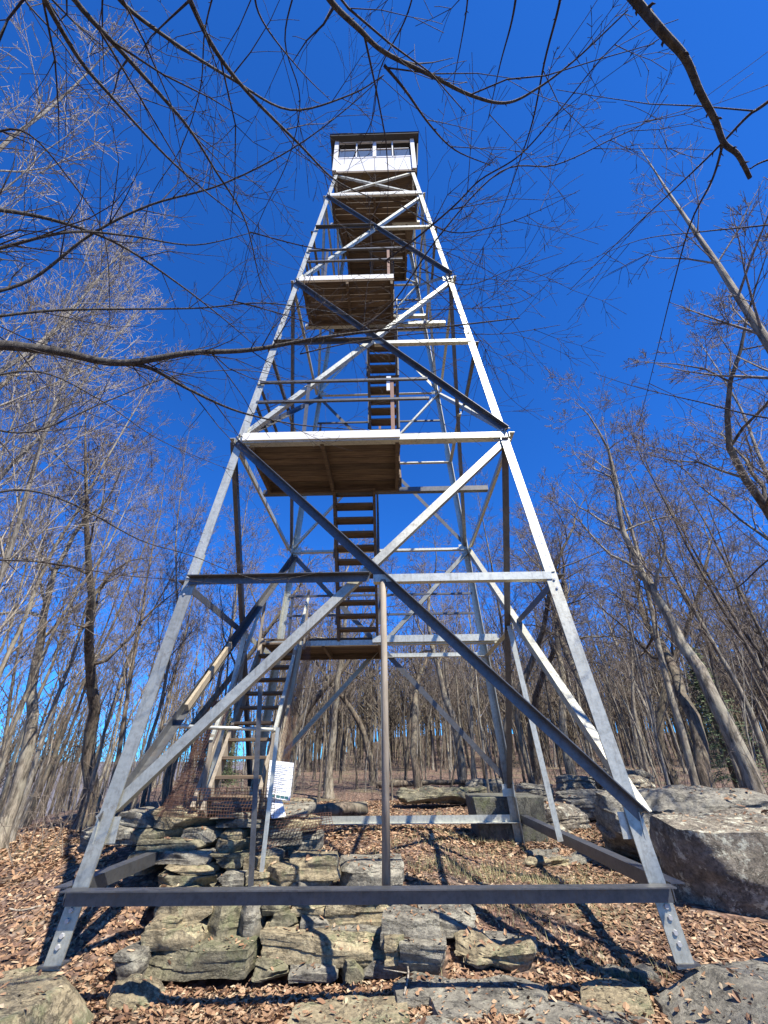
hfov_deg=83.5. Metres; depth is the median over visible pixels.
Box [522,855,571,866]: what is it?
rock
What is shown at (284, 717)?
sapling
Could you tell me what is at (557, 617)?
slender tree
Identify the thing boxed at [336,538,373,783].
slender tree
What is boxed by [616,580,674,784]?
sapling
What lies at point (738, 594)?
slender tree
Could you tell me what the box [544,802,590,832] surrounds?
boulder
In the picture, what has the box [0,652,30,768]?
sapling
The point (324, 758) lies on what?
slender tree
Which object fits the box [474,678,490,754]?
slender tree
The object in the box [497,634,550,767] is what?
slender tree
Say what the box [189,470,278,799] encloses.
slender tree
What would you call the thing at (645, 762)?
slender tree
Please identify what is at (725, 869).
boulder
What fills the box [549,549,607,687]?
slender tree
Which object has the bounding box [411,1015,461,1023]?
rock
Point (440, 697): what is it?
slender tree
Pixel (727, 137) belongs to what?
overhanging tree
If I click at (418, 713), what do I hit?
sapling
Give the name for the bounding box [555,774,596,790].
boulder
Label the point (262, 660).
slender tree
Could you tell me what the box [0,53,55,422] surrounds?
birch tree
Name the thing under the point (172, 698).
slender tree
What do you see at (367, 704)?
slender tree
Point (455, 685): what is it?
slender tree
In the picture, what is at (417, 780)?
oak tree
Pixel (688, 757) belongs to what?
slender tree
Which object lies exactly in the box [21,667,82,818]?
slender tree
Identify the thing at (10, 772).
slender tree
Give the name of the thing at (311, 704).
oak tree
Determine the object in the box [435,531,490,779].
slender tree
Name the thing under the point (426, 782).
fallen log
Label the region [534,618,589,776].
sapling
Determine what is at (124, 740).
sapling
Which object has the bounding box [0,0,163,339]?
birch tree
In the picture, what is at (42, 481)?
slender tree
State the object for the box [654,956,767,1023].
footing rock
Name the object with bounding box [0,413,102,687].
slender tree
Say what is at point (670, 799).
boulder
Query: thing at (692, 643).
slender tree
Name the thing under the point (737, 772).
slender tree
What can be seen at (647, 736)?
sapling
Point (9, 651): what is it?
birch tree
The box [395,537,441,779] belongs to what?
slender tree
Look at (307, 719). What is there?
slender tree
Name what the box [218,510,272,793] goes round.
slender tree
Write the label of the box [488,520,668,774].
oak tree
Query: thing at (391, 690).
slender tree
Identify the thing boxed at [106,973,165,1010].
rock
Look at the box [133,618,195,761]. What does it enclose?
slender tree
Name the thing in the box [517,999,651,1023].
rock
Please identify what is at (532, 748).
slender tree
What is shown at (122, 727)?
slender tree
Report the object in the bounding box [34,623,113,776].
sapling
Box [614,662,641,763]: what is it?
sapling
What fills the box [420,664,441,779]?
sapling
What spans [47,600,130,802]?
slender tree
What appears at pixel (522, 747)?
slender tree
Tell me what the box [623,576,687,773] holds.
slender tree
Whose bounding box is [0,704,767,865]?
undergrowth
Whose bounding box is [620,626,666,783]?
sapling
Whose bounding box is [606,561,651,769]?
slender tree
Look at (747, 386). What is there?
slender tree
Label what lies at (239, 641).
slender tree
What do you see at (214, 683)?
slender tree
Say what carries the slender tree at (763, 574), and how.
on the ground at (150, 880)
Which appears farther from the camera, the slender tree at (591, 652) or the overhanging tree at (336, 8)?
the slender tree at (591, 652)
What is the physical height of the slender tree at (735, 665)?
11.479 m
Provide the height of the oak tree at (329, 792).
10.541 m
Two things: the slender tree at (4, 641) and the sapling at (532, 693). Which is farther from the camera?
the sapling at (532, 693)
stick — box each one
[8,905,40,911]
[384,966,408,994]
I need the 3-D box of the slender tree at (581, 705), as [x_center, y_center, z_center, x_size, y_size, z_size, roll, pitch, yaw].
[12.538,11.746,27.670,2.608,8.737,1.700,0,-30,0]
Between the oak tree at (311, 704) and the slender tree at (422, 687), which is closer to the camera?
the oak tree at (311, 704)
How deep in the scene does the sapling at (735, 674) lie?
14.16 m
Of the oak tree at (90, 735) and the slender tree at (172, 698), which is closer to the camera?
the oak tree at (90, 735)
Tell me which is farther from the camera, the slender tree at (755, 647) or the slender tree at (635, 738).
the slender tree at (635, 738)
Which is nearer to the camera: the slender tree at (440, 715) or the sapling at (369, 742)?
the sapling at (369, 742)
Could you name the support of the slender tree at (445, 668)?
on the ground at (150, 880)
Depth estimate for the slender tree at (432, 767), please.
29.88 m
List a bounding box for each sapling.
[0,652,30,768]
[1,673,27,777]
[18,600,83,828]
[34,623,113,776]
[38,674,82,817]
[110,601,154,816]
[125,639,144,766]
[136,696,159,793]
[146,674,176,805]
[174,659,201,779]
[183,599,210,802]
[207,624,237,724]
[216,628,264,802]
[235,653,253,790]
[249,604,277,793]
[265,619,296,760]
[280,663,296,762]
[290,590,335,797]
[294,667,336,788]
[314,672,329,756]
[359,681,378,791]
[369,659,393,780]
[370,625,397,801]
[392,624,414,787]
[407,647,423,779]
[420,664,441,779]
[432,658,459,779]
[433,649,459,785]
[440,648,458,776]
[444,671,470,773]
[450,626,488,787]
[451,649,492,778]
[451,666,499,792]
[452,649,480,777]
[458,597,491,792]
[462,690,484,777]
[467,673,498,776]
[474,670,496,740]
[492,661,505,778]
[496,620,534,783]
[504,657,555,776]
[517,615,576,774]
[523,652,541,734]
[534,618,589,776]
[543,632,592,759]
[574,613,660,786]
[577,628,640,768]
[584,648,635,768]
[596,524,683,784]
[599,637,621,736]
[602,667,620,743]
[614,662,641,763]
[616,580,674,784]
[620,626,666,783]
[633,621,665,782]
[633,691,653,775]
[669,605,692,696]
[712,611,765,790]
[729,605,766,763]
[732,646,766,762]
[744,620,767,710]
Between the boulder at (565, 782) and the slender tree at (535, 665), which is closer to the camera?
the boulder at (565, 782)
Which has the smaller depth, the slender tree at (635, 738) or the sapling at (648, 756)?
the sapling at (648, 756)
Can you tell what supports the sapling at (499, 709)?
on the ground at (150, 880)
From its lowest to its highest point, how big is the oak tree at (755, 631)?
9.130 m
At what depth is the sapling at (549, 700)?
13.68 m
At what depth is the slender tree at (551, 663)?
26.78 m
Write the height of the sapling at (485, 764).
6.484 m
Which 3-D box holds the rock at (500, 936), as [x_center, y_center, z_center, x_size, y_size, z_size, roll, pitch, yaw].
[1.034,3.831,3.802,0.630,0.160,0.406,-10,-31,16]
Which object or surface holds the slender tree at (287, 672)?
on the ground at (150, 880)
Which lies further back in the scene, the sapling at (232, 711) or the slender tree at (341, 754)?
the slender tree at (341, 754)
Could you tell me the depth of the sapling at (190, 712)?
15.99 m
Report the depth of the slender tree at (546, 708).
29.58 m
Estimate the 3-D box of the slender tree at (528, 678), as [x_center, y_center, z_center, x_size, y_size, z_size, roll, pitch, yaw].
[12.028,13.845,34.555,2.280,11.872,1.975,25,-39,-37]
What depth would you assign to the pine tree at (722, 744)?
12.41 m
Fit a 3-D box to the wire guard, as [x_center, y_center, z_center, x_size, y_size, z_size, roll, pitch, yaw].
[-1.574,2.715,5.924,2.060,2.904,1.662,-1,-30,1]
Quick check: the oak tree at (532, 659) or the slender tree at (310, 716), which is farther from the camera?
the slender tree at (310, 716)
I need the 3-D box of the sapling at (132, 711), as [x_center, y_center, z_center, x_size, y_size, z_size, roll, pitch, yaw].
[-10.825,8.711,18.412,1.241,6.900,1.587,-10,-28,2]
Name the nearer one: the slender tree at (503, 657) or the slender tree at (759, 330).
the slender tree at (759, 330)
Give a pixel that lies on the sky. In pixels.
(723, 37)
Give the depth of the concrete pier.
7.32 m
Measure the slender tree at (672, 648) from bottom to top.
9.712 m
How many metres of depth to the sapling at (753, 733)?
11.41 m
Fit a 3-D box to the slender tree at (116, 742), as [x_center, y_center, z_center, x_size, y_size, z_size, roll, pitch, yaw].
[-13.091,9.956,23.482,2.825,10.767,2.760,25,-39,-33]
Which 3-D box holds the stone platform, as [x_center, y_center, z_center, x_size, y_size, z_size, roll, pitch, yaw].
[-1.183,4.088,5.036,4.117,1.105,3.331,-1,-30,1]
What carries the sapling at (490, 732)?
on the ground at (150, 880)
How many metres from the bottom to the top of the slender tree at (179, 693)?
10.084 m
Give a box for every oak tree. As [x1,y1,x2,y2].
[0,397,191,829]
[0,426,161,848]
[157,529,338,806]
[265,586,375,785]
[270,529,387,798]
[282,557,425,761]
[379,509,473,786]
[388,571,475,788]
[445,463,653,792]
[478,493,630,729]
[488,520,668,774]
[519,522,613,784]
[526,366,766,794]
[569,509,715,788]
[578,488,767,784]
[612,197,767,561]
[694,533,767,646]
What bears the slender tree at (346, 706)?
on the ground at (150, 880)
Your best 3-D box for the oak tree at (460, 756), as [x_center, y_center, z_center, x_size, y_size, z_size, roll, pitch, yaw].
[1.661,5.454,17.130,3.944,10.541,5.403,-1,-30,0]
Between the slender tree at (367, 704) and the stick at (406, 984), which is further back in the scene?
the slender tree at (367, 704)
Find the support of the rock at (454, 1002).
on the ground at (150, 880)
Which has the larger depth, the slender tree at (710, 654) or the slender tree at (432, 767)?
the slender tree at (432, 767)
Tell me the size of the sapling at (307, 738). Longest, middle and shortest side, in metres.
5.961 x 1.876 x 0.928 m
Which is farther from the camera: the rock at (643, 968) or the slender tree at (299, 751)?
the slender tree at (299, 751)
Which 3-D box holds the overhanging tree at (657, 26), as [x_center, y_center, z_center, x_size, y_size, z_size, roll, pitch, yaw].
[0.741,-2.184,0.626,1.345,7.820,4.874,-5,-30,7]
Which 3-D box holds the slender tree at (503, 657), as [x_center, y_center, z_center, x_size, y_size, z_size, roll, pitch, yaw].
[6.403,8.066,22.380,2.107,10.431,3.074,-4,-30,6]
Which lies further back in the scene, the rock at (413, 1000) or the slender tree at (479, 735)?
the slender tree at (479, 735)
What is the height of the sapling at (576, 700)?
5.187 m
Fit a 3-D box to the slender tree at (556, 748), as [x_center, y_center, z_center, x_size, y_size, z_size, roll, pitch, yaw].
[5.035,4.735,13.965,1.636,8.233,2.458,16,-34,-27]
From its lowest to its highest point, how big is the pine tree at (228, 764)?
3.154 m
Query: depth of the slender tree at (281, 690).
31.16 m
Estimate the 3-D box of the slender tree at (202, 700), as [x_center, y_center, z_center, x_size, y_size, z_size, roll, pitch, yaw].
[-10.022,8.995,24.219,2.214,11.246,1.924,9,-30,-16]
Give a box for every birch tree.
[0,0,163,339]
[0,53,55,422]
[0,175,178,520]
[0,194,140,502]
[0,233,157,647]
[0,262,172,594]
[0,315,83,595]
[0,342,193,685]
[9,434,162,844]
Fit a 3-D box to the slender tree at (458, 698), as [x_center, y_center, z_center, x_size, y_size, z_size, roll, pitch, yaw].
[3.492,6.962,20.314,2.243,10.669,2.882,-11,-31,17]
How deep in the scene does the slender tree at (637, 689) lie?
22.20 m
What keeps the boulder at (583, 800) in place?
on the ground at (150, 880)
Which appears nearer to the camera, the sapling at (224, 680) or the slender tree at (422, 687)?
the sapling at (224, 680)
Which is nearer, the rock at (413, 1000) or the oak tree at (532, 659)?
the rock at (413, 1000)
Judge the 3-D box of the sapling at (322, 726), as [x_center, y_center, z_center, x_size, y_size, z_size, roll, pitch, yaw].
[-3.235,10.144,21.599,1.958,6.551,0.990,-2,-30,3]
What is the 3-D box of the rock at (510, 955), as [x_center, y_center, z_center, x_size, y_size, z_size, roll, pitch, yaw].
[0.928,3.672,3.588,0.687,0.234,0.422,-2,-30,2]
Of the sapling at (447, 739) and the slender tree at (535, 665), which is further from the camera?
the slender tree at (535, 665)
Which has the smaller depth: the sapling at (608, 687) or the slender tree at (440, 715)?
the sapling at (608, 687)
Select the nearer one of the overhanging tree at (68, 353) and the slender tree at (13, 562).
the overhanging tree at (68, 353)
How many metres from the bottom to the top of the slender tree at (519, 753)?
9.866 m
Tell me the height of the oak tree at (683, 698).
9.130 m
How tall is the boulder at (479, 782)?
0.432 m
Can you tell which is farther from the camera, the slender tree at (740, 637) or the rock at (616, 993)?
the slender tree at (740, 637)
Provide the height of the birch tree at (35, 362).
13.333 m
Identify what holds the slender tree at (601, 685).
on the ground at (150, 880)
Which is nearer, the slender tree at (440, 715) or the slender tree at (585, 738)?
the slender tree at (585, 738)
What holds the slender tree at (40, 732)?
on the ground at (150, 880)
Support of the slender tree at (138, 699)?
on the ground at (150, 880)
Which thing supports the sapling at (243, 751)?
on the ground at (150, 880)
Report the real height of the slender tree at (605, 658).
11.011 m
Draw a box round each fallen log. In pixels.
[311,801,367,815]
[375,779,467,787]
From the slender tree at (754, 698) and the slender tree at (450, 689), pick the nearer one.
the slender tree at (754, 698)
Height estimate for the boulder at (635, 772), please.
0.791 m
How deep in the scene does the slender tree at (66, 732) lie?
30.34 m
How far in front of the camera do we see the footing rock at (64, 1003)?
2.80 m
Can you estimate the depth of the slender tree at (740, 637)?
9.78 m
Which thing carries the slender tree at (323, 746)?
on the ground at (150, 880)
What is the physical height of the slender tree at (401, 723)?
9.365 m
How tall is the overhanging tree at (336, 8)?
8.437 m
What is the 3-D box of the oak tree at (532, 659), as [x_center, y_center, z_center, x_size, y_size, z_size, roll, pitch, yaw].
[5.138,3.526,13.231,4.881,9.880,6.137,19,-35,-30]
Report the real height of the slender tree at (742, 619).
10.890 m
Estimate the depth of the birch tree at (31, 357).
7.28 m
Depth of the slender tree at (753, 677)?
16.91 m
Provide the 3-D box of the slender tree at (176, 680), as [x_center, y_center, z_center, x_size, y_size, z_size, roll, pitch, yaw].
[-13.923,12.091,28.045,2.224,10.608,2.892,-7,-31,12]
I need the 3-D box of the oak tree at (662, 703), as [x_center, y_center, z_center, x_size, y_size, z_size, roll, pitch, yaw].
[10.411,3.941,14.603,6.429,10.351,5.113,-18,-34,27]
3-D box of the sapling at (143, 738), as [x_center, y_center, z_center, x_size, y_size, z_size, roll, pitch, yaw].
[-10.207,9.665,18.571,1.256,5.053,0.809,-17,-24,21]
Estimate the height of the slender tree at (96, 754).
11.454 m
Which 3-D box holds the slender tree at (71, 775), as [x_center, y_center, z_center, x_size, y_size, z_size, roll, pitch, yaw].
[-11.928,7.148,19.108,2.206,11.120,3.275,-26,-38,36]
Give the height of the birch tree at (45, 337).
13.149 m
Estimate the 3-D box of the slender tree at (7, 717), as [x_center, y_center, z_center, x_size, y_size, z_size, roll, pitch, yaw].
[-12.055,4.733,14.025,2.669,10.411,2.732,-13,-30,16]
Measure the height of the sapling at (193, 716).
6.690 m
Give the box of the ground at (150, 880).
[0,731,767,1023]
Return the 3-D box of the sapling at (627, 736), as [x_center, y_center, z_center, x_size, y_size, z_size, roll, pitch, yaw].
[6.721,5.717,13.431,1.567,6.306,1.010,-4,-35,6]
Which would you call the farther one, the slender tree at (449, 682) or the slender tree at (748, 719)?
the slender tree at (449, 682)
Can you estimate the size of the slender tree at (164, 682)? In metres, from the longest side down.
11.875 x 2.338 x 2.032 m
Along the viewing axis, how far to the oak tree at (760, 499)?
7.33 m
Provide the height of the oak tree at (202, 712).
8.939 m
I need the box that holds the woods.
[0,565,767,818]
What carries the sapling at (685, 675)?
on the ground at (150, 880)
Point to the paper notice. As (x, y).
(277, 813)
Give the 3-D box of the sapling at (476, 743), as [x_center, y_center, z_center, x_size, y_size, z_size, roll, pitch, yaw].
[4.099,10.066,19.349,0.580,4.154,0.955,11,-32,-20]
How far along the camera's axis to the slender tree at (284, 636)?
16.98 m
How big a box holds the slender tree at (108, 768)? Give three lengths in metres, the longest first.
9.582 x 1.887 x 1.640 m
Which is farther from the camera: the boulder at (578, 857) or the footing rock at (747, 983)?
the boulder at (578, 857)
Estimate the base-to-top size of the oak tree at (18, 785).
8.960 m
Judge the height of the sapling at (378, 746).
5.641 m
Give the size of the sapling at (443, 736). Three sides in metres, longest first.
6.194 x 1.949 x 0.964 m
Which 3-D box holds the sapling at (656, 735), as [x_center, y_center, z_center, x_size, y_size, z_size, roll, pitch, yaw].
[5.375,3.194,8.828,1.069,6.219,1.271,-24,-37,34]
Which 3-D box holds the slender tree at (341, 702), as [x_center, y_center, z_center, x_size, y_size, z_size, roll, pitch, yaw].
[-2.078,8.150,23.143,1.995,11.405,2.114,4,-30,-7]
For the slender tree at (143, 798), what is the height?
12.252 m
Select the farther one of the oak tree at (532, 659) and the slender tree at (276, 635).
the slender tree at (276, 635)
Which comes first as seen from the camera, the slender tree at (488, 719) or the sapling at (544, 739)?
the sapling at (544, 739)
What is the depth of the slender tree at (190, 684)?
26.66 m
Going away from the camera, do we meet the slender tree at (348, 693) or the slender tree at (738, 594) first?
the slender tree at (738, 594)
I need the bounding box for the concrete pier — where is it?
[465,793,547,842]
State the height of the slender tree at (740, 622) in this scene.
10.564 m
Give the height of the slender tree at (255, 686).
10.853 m
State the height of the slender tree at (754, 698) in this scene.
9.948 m
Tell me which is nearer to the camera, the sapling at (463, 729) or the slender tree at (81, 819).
the slender tree at (81, 819)
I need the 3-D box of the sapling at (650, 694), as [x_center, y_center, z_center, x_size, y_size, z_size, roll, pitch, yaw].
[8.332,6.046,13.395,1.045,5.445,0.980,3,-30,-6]
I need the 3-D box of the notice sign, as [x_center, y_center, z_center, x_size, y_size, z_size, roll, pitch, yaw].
[-1.206,3.107,4.988,0.286,0.406,0.050,1,-30,-3]
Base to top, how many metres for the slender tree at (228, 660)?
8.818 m
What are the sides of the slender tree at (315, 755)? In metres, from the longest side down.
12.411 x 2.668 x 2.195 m
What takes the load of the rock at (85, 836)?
on the ground at (150, 880)
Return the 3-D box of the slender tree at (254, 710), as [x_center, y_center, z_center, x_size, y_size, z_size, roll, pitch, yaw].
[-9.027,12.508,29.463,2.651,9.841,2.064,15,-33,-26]
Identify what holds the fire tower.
on the ground at (150, 880)
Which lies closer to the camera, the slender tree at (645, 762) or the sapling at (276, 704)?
the sapling at (276, 704)
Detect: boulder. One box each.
[396,785,492,804]
[465,778,502,792]
[524,847,594,864]
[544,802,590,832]
[554,789,604,821]
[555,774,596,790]
[590,768,654,789]
[593,785,767,860]
[602,775,655,789]
[649,807,767,918]
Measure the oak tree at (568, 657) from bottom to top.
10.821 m
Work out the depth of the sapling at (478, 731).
19.23 m
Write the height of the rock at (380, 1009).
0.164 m
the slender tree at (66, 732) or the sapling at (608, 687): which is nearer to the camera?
the sapling at (608, 687)
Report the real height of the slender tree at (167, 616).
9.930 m
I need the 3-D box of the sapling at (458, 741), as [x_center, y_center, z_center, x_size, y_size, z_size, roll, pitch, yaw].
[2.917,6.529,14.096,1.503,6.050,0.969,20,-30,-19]
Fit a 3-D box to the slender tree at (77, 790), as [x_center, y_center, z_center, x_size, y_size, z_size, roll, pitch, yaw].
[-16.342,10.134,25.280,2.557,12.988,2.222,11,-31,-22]
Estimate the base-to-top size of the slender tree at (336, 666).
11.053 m
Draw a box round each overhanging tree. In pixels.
[0,0,767,470]
[0,1,557,603]
[556,48,767,591]
[601,0,751,418]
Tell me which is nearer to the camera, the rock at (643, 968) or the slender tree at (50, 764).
the rock at (643, 968)
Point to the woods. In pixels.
(394, 720)
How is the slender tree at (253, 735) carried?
on the ground at (150, 880)
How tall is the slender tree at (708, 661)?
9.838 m
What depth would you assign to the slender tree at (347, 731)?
30.16 m
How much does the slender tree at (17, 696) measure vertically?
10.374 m
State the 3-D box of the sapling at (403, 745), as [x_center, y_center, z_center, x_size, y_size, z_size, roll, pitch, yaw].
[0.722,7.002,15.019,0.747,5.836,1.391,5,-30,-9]
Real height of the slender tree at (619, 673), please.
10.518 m
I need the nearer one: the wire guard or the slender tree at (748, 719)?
the wire guard
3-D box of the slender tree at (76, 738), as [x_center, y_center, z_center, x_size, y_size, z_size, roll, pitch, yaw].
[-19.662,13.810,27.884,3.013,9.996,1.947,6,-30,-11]
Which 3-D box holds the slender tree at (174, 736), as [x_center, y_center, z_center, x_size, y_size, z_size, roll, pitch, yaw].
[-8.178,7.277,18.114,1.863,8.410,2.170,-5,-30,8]
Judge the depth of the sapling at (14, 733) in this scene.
12.93 m
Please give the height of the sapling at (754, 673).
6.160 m
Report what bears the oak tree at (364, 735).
on the ground at (150, 880)
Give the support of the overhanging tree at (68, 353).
on the ground at (150, 880)
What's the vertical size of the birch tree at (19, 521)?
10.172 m
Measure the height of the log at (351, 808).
0.292 m
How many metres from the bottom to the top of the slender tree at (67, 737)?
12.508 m
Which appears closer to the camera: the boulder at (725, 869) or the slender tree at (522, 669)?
the boulder at (725, 869)
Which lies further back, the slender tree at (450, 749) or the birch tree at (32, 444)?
the slender tree at (450, 749)
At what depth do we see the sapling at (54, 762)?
14.45 m
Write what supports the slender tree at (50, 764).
on the ground at (150, 880)
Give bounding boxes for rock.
[0,965,94,1023]
[76,826,93,852]
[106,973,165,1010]
[287,995,409,1023]
[391,971,448,1009]
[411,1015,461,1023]
[426,974,549,1021]
[454,928,535,972]
[482,931,537,960]
[516,782,553,802]
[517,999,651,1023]
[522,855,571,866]
[578,951,660,982]
[580,978,654,1017]
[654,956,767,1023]
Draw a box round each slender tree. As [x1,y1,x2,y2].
[0,353,99,648]
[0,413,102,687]
[0,431,161,778]
[0,456,135,811]
[0,457,52,676]
[0,500,31,625]
[0,514,61,762]
[0,626,37,752]
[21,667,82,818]
[23,477,187,826]
[30,682,66,768]
[33,614,106,819]
[37,497,169,818]
[44,665,83,813]
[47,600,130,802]
[57,562,173,813]
[65,658,100,788]
[72,591,141,808]
[75,483,211,831]
[75,530,173,809]
[95,451,194,787]
[96,549,162,809]
[98,613,188,789]
[121,640,165,773]
[131,408,215,808]
[132,532,196,710]
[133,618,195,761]
[138,508,223,807]
[151,585,206,790]
[151,630,198,757]
[154,596,197,786]
[157,562,216,784]
[160,591,219,796]
[172,623,192,781]
[184,585,223,781]
[185,519,270,802]
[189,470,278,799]
[199,600,228,767]
[216,563,265,772]
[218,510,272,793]
[234,620,269,772]
[235,605,256,774]
[243,633,267,754]
[245,589,287,774]
[246,599,269,726]
[250,539,310,795]
[261,583,300,702]
[261,601,282,764]
[274,608,300,748]
[276,585,314,748]
[292,557,331,790]
[295,584,323,774]
[297,665,316,771]
[301,621,327,761]
[302,549,357,801]
[312,554,349,779]
[324,611,358,710]
[326,610,358,788]
[332,607,360,761]
[332,609,361,751]
[333,633,360,767]
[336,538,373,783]
[343,660,360,770]
[353,611,375,769]
[361,624,399,712]
[394,693,405,763]
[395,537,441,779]
[396,645,413,765]
[403,603,435,756]
[409,597,438,769]
[422,595,468,768]
[422,627,440,771]
[423,555,469,777]
[427,554,481,740]
[427,647,460,771]
[428,584,462,769]
[430,532,497,778]
[431,600,470,749]
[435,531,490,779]
[439,628,462,709]
[440,657,459,764]
[457,461,548,783]
[460,566,525,782]
[461,588,525,770]
[469,646,489,757]
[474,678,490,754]
[483,570,526,728]
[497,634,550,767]
[499,503,594,697]
[511,541,580,774]
[511,627,543,737]
[516,632,550,755]
[522,500,596,757]
[523,616,544,729]
[528,613,557,764]
[529,595,556,766]
[535,604,568,704]
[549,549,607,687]
[549,648,594,761]
[568,678,585,749]
[572,601,624,765]
[577,608,630,714]
[578,547,652,726]
[578,618,601,715]
[579,566,635,769]
[581,385,699,785]
[588,377,767,687]
[591,454,743,787]
[595,515,649,772]
[599,600,641,761]
[601,618,662,772]
[602,105,767,402]
[605,412,767,668]
[606,440,767,771]
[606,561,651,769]
[616,626,657,754]
[622,480,691,705]
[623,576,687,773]
[631,403,767,648]
[634,468,725,706]
[642,479,767,707]
[644,578,723,691]
[656,298,767,560]
[673,439,767,676]
[674,569,737,727]
[681,582,767,711]
[693,581,760,751]
[699,606,738,729]
[708,562,767,678]
[709,571,767,723]
[710,532,767,685]
[724,531,767,623]
[727,524,767,619]
[732,369,767,565]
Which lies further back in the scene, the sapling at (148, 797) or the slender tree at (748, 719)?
the slender tree at (748, 719)
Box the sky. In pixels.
[0,0,767,761]
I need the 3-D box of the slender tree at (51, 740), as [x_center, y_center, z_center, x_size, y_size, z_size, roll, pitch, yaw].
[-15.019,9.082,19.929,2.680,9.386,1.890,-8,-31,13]
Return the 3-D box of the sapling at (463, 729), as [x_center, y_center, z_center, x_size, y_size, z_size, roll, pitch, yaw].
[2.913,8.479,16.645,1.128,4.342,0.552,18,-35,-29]
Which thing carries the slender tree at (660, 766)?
on the ground at (150, 880)
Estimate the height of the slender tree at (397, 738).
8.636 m
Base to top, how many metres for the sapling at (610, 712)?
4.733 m
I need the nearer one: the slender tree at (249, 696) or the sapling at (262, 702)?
the sapling at (262, 702)
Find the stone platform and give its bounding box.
[104,797,477,983]
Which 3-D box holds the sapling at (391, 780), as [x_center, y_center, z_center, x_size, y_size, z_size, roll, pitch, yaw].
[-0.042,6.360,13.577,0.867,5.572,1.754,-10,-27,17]
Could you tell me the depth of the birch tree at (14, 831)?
9.82 m
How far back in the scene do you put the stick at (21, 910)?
4.22 m
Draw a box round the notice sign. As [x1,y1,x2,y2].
[267,760,293,800]
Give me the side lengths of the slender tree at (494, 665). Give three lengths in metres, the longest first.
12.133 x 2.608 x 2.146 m
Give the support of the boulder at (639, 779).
on the ground at (150, 880)
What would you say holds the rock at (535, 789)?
on the ground at (150, 880)
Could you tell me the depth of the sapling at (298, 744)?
12.35 m
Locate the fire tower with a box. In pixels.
[36,131,700,971]
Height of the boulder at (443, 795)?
0.443 m
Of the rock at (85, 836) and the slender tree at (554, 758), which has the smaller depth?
the rock at (85, 836)
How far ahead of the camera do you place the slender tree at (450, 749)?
29.32 m
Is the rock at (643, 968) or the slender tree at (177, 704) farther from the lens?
the slender tree at (177, 704)
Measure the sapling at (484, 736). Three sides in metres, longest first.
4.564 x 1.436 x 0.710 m
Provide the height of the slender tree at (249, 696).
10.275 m
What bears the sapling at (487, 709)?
on the ground at (150, 880)
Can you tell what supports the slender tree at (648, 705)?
on the ground at (150, 880)
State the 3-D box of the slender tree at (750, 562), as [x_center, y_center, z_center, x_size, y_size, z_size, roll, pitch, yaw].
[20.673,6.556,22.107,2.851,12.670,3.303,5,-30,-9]
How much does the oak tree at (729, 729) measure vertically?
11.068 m
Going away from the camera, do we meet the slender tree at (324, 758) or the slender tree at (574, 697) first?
the slender tree at (324, 758)
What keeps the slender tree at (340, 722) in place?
on the ground at (150, 880)
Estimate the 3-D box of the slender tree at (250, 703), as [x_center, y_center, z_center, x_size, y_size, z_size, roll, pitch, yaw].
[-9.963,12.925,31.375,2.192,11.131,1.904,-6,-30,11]
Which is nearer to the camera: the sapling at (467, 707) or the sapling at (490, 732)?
the sapling at (467, 707)
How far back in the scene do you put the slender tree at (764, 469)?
8.93 m
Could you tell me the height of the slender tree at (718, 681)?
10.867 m
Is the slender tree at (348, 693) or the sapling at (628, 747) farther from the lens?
the slender tree at (348, 693)
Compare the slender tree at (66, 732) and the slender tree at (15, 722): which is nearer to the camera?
the slender tree at (15, 722)
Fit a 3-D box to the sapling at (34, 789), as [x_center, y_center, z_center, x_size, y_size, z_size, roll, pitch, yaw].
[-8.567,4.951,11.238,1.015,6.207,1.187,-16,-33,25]
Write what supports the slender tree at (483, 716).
on the ground at (150, 880)
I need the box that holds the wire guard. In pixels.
[156,633,333,853]
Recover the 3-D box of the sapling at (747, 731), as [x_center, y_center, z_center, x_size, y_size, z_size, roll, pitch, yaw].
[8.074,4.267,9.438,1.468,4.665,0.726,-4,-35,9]
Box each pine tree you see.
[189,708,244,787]
[679,644,767,787]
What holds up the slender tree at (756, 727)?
on the ground at (150, 880)
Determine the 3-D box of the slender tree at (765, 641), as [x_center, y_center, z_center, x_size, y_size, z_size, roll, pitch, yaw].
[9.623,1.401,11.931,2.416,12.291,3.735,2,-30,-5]
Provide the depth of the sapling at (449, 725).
16.47 m
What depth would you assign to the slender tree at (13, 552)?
10.70 m
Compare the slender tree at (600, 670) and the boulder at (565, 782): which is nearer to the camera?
the boulder at (565, 782)
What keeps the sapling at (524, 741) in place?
on the ground at (150, 880)
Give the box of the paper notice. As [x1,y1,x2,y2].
[267,797,285,818]
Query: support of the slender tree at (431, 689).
on the ground at (150, 880)

